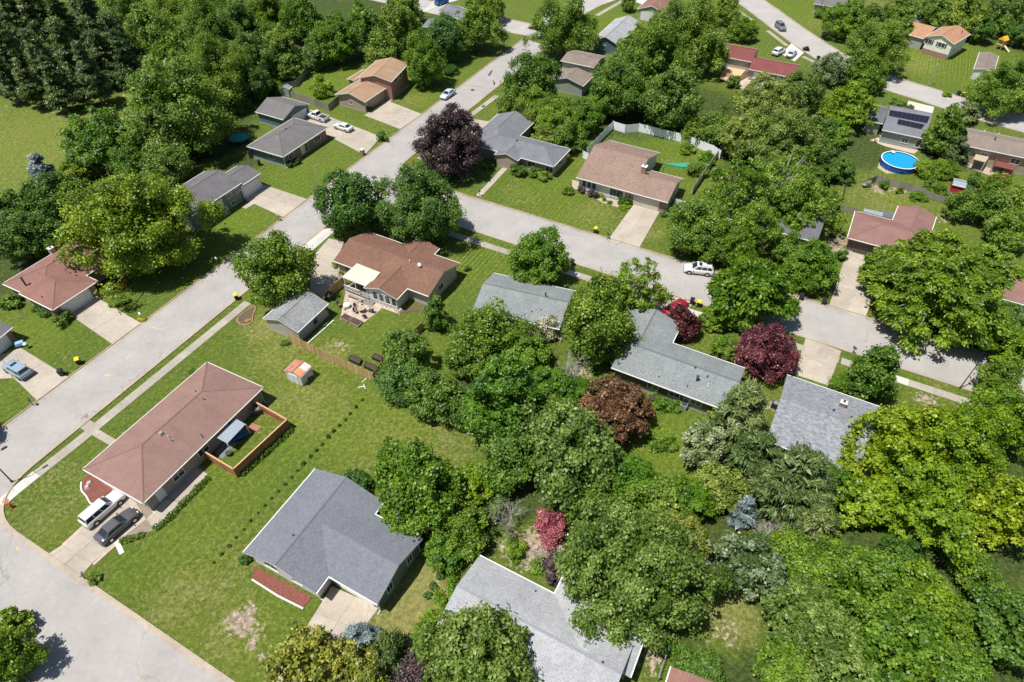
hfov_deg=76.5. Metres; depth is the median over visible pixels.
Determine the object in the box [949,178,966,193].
shed
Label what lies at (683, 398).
door
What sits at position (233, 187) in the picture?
house
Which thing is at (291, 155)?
window
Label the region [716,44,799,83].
house
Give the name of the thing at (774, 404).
air conditioner
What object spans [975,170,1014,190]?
shrub
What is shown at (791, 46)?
driveway
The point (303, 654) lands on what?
tree
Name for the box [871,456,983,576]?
tree
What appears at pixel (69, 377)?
kerb
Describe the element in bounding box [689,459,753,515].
tree
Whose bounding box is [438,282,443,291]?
window
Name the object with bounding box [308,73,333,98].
shrub
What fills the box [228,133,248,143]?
trampoline
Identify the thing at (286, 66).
tree
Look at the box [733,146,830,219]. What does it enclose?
tree
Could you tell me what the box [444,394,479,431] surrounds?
tree
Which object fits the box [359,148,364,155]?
mailbox
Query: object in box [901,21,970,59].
house
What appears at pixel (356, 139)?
driveway
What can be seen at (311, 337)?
hedge
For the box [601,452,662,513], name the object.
tree
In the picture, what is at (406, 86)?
sidewalk
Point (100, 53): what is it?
pine tree
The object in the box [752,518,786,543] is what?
bare tree
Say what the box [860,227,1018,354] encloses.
tree
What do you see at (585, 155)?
fence
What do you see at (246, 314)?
flower ring
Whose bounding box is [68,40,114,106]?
pine tree
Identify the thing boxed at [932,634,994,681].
tree
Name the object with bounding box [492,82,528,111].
tree
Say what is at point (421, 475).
tree
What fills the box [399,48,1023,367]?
kerb
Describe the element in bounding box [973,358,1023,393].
tree
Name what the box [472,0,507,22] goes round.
tree
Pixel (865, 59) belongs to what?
tree
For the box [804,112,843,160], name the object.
tree
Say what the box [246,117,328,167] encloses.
house
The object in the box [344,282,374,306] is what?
deck
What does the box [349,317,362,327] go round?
planter bed
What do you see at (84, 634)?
road
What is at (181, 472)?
window
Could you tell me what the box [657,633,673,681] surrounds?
fence
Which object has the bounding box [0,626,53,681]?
tree
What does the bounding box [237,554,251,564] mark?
clipped shrub
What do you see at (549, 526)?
tree
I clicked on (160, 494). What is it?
door
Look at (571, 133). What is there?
tree
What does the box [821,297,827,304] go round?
wheelie bin
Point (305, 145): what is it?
window
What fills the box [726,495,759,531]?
spruce tree
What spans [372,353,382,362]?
planter bed
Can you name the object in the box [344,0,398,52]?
tree
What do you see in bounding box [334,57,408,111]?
house
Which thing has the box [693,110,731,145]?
tree
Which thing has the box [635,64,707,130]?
tree
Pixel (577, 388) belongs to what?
tree
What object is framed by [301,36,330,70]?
tree
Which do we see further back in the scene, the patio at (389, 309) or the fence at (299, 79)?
the fence at (299, 79)
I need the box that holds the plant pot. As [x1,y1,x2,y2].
[225,450,231,456]
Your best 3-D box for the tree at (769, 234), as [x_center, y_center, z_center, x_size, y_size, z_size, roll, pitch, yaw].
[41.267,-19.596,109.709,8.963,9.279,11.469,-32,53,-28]
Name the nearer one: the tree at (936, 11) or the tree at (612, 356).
the tree at (612, 356)
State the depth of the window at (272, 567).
70.05 m
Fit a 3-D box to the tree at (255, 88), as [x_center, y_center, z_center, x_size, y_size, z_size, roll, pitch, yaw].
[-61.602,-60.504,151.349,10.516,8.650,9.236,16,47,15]
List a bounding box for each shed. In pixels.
[280,84,292,96]
[284,359,313,385]
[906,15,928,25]
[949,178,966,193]
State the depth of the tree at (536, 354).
89.20 m
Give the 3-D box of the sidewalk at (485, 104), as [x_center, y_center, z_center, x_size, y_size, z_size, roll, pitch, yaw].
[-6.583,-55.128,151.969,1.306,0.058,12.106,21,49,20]
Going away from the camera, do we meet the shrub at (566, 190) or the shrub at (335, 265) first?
the shrub at (335, 265)
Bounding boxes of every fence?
[201,400,289,477]
[247,149,252,158]
[282,65,311,87]
[288,333,373,380]
[289,90,338,110]
[324,278,346,294]
[372,361,382,380]
[411,321,424,338]
[582,150,588,158]
[587,121,721,158]
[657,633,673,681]
[691,145,722,194]
[720,70,749,79]
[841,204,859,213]
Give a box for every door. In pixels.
[0,335,12,354]
[60,289,93,312]
[155,487,167,501]
[217,198,224,208]
[243,176,262,197]
[288,373,299,384]
[291,108,306,119]
[300,145,304,154]
[336,582,374,606]
[368,92,382,107]
[632,194,659,210]
[640,11,653,20]
[677,394,692,406]
[852,242,877,254]
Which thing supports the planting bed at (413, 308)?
on the ground
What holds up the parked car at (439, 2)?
on the driveway at (432, 5)
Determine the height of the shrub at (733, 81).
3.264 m
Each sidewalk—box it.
[0,489,18,505]
[12,471,39,492]
[22,439,81,490]
[75,301,250,442]
[76,420,115,444]
[242,201,255,208]
[380,85,409,103]
[446,231,561,272]
[471,95,498,116]
[476,168,506,196]
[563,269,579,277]
[578,273,670,305]
[596,0,620,15]
[688,308,701,316]
[705,315,839,362]
[766,30,788,45]
[802,56,813,62]
[840,358,853,366]
[895,375,908,385]
[908,380,985,406]
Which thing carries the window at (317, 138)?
in the house at (285, 142)
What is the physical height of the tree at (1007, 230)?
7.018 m
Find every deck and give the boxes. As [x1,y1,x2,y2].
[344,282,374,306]
[719,67,745,80]
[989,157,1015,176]
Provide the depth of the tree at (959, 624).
63.22 m
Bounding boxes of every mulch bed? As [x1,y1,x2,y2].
[82,474,112,501]
[253,566,311,607]
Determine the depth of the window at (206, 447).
80.77 m
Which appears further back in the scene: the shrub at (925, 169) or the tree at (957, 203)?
the shrub at (925, 169)
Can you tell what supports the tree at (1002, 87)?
on the ground
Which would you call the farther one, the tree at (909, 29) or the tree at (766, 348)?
the tree at (909, 29)
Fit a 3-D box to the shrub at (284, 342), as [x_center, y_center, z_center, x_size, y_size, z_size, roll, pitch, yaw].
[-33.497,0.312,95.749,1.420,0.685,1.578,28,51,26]
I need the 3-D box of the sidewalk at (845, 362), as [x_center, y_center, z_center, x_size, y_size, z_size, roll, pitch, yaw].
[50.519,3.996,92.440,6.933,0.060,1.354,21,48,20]
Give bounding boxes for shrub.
[0,293,22,310]
[30,304,40,311]
[35,308,50,317]
[50,309,73,326]
[87,570,101,585]
[108,294,130,308]
[188,368,195,374]
[226,95,252,114]
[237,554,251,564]
[266,79,283,95]
[279,339,289,345]
[286,160,296,167]
[293,157,299,164]
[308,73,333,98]
[331,262,338,268]
[341,468,372,492]
[369,627,411,681]
[375,130,387,141]
[389,644,430,681]
[411,624,433,646]
[412,608,438,631]
[422,591,431,599]
[428,580,437,590]
[430,588,452,614]
[436,571,444,579]
[444,64,459,74]
[463,265,471,270]
[475,490,510,524]
[482,160,494,169]
[503,534,528,566]
[508,163,527,177]
[528,165,541,177]
[529,555,546,576]
[533,313,565,343]
[535,171,551,181]
[540,550,567,589]
[562,185,574,195]
[577,186,584,193]
[586,189,599,197]
[617,197,632,205]
[618,204,630,211]
[647,428,678,455]
[651,391,671,414]
[659,632,687,658]
[666,398,683,413]
[674,644,724,681]
[677,141,696,154]
[685,160,709,176]
[698,150,716,163]
[718,19,744,44]
[725,74,741,88]
[814,5,827,18]
[827,370,855,394]
[828,232,836,237]
[834,250,848,260]
[862,180,871,187]
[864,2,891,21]
[878,180,889,188]
[889,97,905,106]
[895,186,904,193]
[906,104,914,108]
[909,190,930,202]
[911,157,948,179]
[921,177,949,195]
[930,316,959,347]
[931,160,964,179]
[942,91,952,96]
[966,172,985,185]
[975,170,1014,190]
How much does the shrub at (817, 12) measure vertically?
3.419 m
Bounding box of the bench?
[348,294,362,301]
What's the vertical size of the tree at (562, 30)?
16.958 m
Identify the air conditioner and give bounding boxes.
[680,402,687,411]
[770,399,778,409]
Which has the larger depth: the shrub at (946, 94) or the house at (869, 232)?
the shrub at (946, 94)
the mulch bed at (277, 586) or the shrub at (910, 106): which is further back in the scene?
the shrub at (910, 106)
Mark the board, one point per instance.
(119, 547)
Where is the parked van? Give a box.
[771,46,785,56]
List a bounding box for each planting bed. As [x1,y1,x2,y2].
[399,304,423,314]
[572,180,622,207]
[862,176,948,202]
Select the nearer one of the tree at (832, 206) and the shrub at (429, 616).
the shrub at (429, 616)
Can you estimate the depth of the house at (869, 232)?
111.33 m
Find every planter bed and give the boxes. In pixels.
[340,313,351,322]
[348,355,361,365]
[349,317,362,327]
[363,361,376,371]
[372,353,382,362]
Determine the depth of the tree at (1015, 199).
115.65 m
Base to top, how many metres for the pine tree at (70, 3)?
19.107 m
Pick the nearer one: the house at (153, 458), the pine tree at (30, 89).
the house at (153, 458)
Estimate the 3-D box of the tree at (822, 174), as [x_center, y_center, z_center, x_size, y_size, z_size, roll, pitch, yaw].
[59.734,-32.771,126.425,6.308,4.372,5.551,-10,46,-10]
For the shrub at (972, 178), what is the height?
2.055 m
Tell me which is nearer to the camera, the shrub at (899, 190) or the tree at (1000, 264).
the tree at (1000, 264)
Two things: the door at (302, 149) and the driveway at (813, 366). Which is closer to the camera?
the driveway at (813, 366)
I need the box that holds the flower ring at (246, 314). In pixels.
[236,306,255,324]
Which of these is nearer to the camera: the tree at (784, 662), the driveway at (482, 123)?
the tree at (784, 662)
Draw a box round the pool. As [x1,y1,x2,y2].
[878,150,918,174]
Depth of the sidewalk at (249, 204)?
122.22 m
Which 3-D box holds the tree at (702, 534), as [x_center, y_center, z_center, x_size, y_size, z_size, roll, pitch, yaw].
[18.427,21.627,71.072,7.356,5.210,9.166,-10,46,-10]
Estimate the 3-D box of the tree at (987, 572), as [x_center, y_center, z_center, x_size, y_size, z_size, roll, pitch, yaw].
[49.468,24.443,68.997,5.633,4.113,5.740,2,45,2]
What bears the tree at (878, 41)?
on the ground
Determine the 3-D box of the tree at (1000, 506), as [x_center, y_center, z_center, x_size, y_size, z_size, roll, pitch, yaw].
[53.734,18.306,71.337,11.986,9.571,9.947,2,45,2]
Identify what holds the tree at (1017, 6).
on the ground
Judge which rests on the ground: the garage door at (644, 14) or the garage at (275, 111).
the garage at (275, 111)
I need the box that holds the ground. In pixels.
[0,0,1023,681]
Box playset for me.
[994,35,1011,51]
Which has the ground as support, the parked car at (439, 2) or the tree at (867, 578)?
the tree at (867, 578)
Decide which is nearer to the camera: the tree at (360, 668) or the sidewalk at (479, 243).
the tree at (360, 668)
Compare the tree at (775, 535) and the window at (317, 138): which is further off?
the window at (317, 138)
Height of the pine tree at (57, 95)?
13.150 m
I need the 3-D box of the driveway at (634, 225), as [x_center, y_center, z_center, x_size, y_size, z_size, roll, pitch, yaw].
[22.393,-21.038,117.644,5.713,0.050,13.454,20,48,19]
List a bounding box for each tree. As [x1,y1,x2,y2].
[0,0,41,48]
[0,20,28,74]
[0,58,21,102]
[0,187,33,220]
[0,207,56,261]
[0,605,34,637]
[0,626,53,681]
[10,169,81,219]
[11,57,46,107]
[15,0,53,46]
[15,26,66,86]
[21,217,68,259]
[26,153,56,183]
[36,53,75,111]
[43,0,89,56]
[44,17,94,84]
[49,179,100,220]
[52,166,227,299]
[56,103,135,171]
[57,160,101,182]
[64,67,94,108]
[65,0,103,30]
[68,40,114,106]
[73,0,106,52]
[85,28,117,85]
[96,0,149,41]
[96,11,145,65]
[102,132,152,178]
[107,27,143,92]
[119,52,239,156]
[120,0,176,61]
[141,140,196,185]
[144,31,193,75]
[147,0,213,40]
[170,0,245,56]
[170,49,198,78]
[180,133,218,155]
[182,29,252,106]
[208,0,244,7]
[211,0,273,44]
[227,29,276,80]
[228,228,318,307]
[234,64,272,101]
[245,0,291,32]
[257,619,351,681]
[259,22,300,60]
[269,53,305,80]
[278,0,324,43]
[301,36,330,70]
[307,8,360,63]
[310,165,384,236]
[328,635,389,681]
[341,620,380,654]
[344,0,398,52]
[362,29,397,64]
[369,435,466,537]
[371,354,427,409]
[372,159,466,244]
[377,489,430,537]
[378,327,431,372]
[380,0,422,51]
[383,0,424,21]
[401,26,447,86]
[401,366,462,425]
[408,101,485,181]
[410,600,542,681]
[422,528,464,575]
[423,11,465,62]
[429,504,489,565]
[442,342,489,377]
[442,461,495,508]
[443,294,542,378]
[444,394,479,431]
[454,0,510,51]
[462,348,540,442]
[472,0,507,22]
[475,430,542,496]
[489,496,527,542]
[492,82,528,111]
[500,49,563,105]
[500,332,552,375]
[506,224,572,284]
[508,397,623,522]
[510,84,552,124]
[522,0,601,58]
[530,122,557,143]
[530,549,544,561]
[531,365,572,405]
[533,508,567,551]
[534,94,579,139]
[537,394,572,428]
[549,493,737,654]
[551,116,589,151]
[553,374,593,404]
[555,349,585,380]
[560,267,636,366]
[563,479,621,534]
[567,97,604,134]
[577,374,655,447]
[578,88,617,119]
[589,43,655,115]
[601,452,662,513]
[602,320,648,363]
[606,284,639,310]
[611,20,643,61]
[615,256,674,311]
[616,9,699,92]
[621,0,635,11]
[621,468,680,520]
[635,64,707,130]
[649,0,727,57]
[653,504,715,556]
[663,197,729,254]
[663,472,718,522]
[666,302,704,341]
[678,417,731,468]
[679,19,731,76]
[679,117,709,143]
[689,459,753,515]
[690,218,758,268]
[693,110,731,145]
[698,156,780,223]
[698,305,742,331]
[701,538,711,566]
[703,252,802,331]
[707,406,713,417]
[708,333,738,359]
[709,0,743,24]
[710,375,768,452]
[710,529,791,602]
[711,110,769,159]
[719,68,807,122]
[725,429,782,479]
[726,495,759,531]
[729,195,787,246]
[730,15,759,41]
[731,322,802,385]
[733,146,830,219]
[743,104,832,165]
[745,529,788,558]
[747,437,838,530]
[749,632,823,681]
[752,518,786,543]
[753,573,855,644]
[769,520,853,614]
[770,229,804,261]
[775,68,829,112]
[777,201,822,231]
[780,291,792,300]
[782,235,843,293]
[782,502,843,543]
[784,179,849,232]
[785,598,883,681]
[803,162,837,183]
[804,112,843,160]
[810,52,852,84]
[816,79,879,127]
[819,0,868,38]
[820,459,860,510]
[821,543,915,629]
[823,114,855,145]
[826,156,857,183]
[831,472,899,529]
[835,454,870,484]
[837,15,912,71]
[839,400,971,494]
[842,48,889,84]
[845,342,902,400]
[847,66,888,94]
[856,242,921,300]
[858,591,949,681]
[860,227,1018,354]
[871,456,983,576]
[872,531,932,564]
[879,12,914,39]
[884,0,918,17]
[886,394,1023,501]
[895,556,957,625]
[907,0,955,27]
[922,102,965,155]
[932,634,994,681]
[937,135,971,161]
[937,593,985,651]
[941,0,991,34]
[941,189,978,221]
[944,548,1010,594]
[955,581,1023,674]
[957,379,1023,457]
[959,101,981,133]
[961,472,1023,550]
[963,55,1023,119]
[965,11,998,42]
[966,182,1011,224]
[969,242,1023,301]
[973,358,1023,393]
[979,325,1023,365]
[983,208,1023,252]
[987,0,1016,34]
[988,0,1023,33]
[996,183,1023,212]
[996,300,1023,329]
[1006,20,1023,46]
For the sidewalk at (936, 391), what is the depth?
89.29 m
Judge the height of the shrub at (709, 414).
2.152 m
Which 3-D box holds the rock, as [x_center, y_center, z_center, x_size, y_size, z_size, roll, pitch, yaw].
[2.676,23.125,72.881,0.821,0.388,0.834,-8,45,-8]
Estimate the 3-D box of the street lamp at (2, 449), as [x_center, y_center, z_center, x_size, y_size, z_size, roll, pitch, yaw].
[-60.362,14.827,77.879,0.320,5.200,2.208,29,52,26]
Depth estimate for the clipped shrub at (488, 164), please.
131.04 m
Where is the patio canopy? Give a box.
[216,418,249,452]
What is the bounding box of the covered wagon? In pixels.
[15,340,24,348]
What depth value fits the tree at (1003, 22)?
178.39 m
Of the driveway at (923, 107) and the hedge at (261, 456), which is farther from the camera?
the driveway at (923, 107)
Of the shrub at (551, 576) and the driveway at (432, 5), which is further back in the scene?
the driveway at (432, 5)
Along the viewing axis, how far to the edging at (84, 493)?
77.86 m
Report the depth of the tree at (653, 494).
72.60 m
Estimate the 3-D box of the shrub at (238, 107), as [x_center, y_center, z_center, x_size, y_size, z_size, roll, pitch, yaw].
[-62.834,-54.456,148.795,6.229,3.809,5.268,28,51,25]
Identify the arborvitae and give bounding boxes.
[421,294,449,330]
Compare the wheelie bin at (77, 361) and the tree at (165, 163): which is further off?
the tree at (165, 163)
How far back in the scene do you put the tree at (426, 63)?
153.43 m
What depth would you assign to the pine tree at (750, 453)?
76.55 m
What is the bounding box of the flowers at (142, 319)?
[137,317,145,321]
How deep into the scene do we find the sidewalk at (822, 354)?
95.18 m
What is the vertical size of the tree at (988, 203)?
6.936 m
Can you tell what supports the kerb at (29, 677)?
on the road at (84, 634)
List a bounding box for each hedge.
[118,531,142,544]
[151,475,210,531]
[239,427,294,476]
[305,322,328,341]
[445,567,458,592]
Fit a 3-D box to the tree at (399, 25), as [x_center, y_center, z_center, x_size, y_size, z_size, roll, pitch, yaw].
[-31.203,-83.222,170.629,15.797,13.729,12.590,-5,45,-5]
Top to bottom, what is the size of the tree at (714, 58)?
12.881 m
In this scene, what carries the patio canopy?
on the ground
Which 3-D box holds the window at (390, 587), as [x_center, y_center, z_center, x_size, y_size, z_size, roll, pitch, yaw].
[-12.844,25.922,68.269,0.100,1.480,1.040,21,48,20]
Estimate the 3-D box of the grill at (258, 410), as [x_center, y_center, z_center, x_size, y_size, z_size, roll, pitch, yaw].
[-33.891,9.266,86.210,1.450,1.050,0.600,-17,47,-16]
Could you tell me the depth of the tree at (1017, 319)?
96.21 m
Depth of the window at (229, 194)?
119.95 m
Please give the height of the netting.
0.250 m
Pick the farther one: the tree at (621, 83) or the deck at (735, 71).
the deck at (735, 71)
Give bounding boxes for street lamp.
[0,446,13,482]
[959,362,979,388]
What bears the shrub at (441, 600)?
on the ground
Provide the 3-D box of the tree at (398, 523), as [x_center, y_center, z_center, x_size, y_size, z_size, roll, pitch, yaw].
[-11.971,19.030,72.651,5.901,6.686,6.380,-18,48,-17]
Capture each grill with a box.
[251,406,262,415]
[324,291,334,301]
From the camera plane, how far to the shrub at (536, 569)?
70.61 m
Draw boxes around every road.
[0,40,1023,681]
[376,0,612,36]
[739,0,1023,131]
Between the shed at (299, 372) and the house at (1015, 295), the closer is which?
the shed at (299, 372)
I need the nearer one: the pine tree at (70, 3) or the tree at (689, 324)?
the tree at (689, 324)
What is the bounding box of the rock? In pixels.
[532,545,539,550]
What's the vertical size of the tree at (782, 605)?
5.692 m
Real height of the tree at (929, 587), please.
6.619 m
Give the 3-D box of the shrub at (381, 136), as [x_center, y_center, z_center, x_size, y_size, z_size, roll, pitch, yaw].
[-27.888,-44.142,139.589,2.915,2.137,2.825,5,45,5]
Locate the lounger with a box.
[232,430,247,441]
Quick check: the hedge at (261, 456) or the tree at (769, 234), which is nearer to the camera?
the hedge at (261, 456)
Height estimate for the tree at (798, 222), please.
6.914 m
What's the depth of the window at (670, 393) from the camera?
87.17 m
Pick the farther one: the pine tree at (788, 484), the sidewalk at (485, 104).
the sidewalk at (485, 104)
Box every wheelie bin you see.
[56,367,64,375]
[74,356,81,364]
[232,292,238,299]
[689,297,694,304]
[696,299,701,306]
[798,292,804,299]
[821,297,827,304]
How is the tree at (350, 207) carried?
on the ground
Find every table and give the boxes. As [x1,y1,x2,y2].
[343,302,350,308]
[357,305,364,311]
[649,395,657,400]
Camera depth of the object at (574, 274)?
107.71 m
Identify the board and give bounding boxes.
[114,540,123,554]
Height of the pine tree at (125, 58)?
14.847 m
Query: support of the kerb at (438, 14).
on the road at (518, 27)
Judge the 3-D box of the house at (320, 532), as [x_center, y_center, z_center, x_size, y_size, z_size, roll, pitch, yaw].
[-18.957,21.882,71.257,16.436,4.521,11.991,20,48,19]
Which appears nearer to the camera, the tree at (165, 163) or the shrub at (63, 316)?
the shrub at (63, 316)
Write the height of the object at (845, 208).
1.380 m
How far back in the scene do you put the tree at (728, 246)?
105.54 m
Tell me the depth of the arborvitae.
95.82 m
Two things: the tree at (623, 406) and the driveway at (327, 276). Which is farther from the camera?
the driveway at (327, 276)
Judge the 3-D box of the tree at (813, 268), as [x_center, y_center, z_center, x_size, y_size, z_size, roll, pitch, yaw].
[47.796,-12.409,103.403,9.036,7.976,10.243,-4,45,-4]
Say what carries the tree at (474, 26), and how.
on the ground
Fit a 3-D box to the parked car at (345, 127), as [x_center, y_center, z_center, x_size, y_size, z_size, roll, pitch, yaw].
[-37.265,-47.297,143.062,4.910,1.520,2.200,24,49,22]
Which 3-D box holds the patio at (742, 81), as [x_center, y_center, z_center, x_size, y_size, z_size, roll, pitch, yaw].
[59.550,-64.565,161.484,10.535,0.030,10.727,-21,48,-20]
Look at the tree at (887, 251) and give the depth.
102.23 m
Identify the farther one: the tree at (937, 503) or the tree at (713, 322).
the tree at (713, 322)
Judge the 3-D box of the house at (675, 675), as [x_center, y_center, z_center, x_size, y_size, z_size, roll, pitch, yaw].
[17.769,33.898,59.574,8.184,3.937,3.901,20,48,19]
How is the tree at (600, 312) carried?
on the ground
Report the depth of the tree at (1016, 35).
174.70 m
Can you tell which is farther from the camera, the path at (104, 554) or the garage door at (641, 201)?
the garage door at (641, 201)
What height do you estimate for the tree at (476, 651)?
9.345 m
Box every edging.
[80,482,91,503]
[252,579,303,608]
[308,320,333,342]
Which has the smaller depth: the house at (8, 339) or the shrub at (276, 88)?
the house at (8, 339)
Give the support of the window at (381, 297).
in the house at (393, 274)
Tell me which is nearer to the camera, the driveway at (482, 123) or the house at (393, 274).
the house at (393, 274)
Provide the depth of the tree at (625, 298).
99.00 m
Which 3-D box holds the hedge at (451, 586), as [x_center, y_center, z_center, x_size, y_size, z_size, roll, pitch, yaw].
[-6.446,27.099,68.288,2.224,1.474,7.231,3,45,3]
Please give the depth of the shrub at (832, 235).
114.62 m
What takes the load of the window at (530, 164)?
in the house at (506, 140)
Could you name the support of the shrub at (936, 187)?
on the ground
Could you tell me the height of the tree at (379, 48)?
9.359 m
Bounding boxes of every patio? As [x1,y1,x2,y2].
[215,429,244,458]
[245,422,260,432]
[340,284,380,319]
[352,307,381,323]
[380,304,398,313]
[739,76,762,88]
[871,137,919,153]
[965,164,1002,174]
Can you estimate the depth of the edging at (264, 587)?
69.10 m
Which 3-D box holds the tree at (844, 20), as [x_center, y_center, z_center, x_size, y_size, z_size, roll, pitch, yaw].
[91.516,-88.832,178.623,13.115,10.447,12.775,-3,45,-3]
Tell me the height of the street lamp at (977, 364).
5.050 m
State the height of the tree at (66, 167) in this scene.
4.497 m
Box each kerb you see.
[0,38,522,431]
[0,200,976,681]
[23,670,41,681]
[371,0,525,35]
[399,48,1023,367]
[427,0,567,27]
[738,3,1023,132]
[763,0,1023,115]
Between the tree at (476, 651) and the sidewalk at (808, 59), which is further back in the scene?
the sidewalk at (808, 59)
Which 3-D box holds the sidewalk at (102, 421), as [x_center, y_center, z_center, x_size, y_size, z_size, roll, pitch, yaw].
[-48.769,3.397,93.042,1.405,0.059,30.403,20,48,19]
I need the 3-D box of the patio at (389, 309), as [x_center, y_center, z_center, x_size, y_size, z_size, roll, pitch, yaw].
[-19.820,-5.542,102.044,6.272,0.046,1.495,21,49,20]
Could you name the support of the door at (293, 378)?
in the shed at (299, 372)
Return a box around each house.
[0,322,16,354]
[2,232,139,314]
[82,362,266,512]
[173,165,262,230]
[243,468,422,614]
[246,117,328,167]
[333,231,460,309]
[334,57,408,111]
[423,4,487,31]
[436,555,650,681]
[473,273,574,339]
[476,111,570,176]
[551,50,606,96]
[576,140,683,211]
[593,15,640,54]
[611,308,744,414]
[665,666,711,681]
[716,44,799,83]
[727,202,825,248]
[769,374,879,477]
[812,0,849,15]
[845,206,936,254]
[863,104,932,149]
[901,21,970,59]
[959,128,1023,174]
[1002,271,1023,314]
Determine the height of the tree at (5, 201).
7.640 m
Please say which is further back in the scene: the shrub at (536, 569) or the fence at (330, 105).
the fence at (330, 105)
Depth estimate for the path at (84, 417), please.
85.88 m
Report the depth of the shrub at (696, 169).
128.75 m
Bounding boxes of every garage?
[255,97,309,126]
[262,291,328,339]
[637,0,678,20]
[970,52,998,80]
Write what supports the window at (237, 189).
in the house at (233, 187)
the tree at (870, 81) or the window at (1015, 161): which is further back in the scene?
the tree at (870, 81)
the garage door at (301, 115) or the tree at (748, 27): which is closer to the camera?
the garage door at (301, 115)
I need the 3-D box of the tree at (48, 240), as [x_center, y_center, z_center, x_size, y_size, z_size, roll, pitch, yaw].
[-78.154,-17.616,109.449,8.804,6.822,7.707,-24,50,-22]
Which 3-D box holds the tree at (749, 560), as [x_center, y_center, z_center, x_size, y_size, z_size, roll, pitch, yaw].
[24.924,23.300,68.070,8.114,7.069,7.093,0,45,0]
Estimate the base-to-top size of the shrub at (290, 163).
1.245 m
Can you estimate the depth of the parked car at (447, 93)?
154.15 m
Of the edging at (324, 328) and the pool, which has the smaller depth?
the edging at (324, 328)
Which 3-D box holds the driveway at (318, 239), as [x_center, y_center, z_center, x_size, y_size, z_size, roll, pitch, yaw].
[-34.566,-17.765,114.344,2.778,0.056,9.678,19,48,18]
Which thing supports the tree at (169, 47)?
on the ground
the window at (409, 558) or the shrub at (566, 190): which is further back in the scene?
the shrub at (566, 190)
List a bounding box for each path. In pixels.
[62,526,83,545]
[79,414,93,424]
[93,544,115,564]
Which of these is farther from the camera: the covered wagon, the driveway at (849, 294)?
the driveway at (849, 294)
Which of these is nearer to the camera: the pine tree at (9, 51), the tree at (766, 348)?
the tree at (766, 348)
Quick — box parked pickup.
[305,109,329,122]
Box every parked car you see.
[1,359,33,380]
[93,507,139,545]
[333,122,353,132]
[434,0,448,5]
[440,88,455,99]
[662,298,688,317]
[684,261,713,276]
[774,20,786,30]
[786,50,797,57]
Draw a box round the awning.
[968,154,988,171]
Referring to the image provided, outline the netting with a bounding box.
[664,162,708,167]
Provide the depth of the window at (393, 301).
100.47 m
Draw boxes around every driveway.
[0,348,66,400]
[47,466,207,575]
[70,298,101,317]
[74,301,141,343]
[245,184,305,216]
[276,586,377,681]
[301,228,335,251]
[303,110,378,153]
[310,239,345,298]
[364,102,420,128]
[420,0,456,13]
[471,119,488,133]
[608,205,658,248]
[636,0,645,3]
[653,294,693,311]
[782,43,803,61]
[795,339,840,385]
[829,251,873,318]
[907,101,933,112]
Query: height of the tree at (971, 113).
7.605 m
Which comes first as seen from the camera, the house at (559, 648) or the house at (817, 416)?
the house at (559, 648)
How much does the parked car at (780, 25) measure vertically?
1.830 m
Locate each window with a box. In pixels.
[172,467,185,482]
[197,443,210,457]
[226,191,232,198]
[235,186,242,192]
[263,561,279,572]
[288,152,293,159]
[304,142,308,151]
[313,134,320,143]
[372,291,378,300]
[378,293,384,302]
[384,295,390,304]
[386,580,393,594]
[391,298,396,306]
[406,552,412,565]
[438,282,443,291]
[527,161,534,166]
[545,166,553,172]
[609,188,623,197]
[647,383,658,390]
[668,391,679,398]
[689,399,701,407]
[900,137,908,143]
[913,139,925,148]
[922,38,933,44]
[936,41,946,48]
[1009,158,1020,164]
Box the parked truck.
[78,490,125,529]
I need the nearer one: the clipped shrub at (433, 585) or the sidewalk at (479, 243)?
the clipped shrub at (433, 585)
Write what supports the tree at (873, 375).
on the ground
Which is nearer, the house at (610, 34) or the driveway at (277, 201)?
the driveway at (277, 201)
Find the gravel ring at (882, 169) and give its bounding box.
[877,164,891,172]
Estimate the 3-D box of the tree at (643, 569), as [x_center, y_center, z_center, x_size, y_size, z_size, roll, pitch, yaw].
[12.022,22.413,64.426,16.846,13.548,15.897,-31,53,-27]
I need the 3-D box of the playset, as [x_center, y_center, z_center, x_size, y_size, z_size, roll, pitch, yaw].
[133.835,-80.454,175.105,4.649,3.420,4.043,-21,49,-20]
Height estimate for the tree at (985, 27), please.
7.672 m
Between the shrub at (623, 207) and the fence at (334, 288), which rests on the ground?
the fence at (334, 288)
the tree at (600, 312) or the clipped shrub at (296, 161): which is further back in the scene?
the clipped shrub at (296, 161)
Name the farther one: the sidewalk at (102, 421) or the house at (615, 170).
the house at (615, 170)
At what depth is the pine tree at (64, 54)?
148.46 m
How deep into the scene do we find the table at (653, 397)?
87.69 m
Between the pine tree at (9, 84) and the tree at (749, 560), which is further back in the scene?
the pine tree at (9, 84)
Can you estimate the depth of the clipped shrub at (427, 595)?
68.73 m
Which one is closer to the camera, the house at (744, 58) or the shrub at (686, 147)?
the shrub at (686, 147)
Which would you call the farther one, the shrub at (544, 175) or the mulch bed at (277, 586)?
the shrub at (544, 175)
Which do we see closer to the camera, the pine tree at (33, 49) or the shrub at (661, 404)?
the shrub at (661, 404)
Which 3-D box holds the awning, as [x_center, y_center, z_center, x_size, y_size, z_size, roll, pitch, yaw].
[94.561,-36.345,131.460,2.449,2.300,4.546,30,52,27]

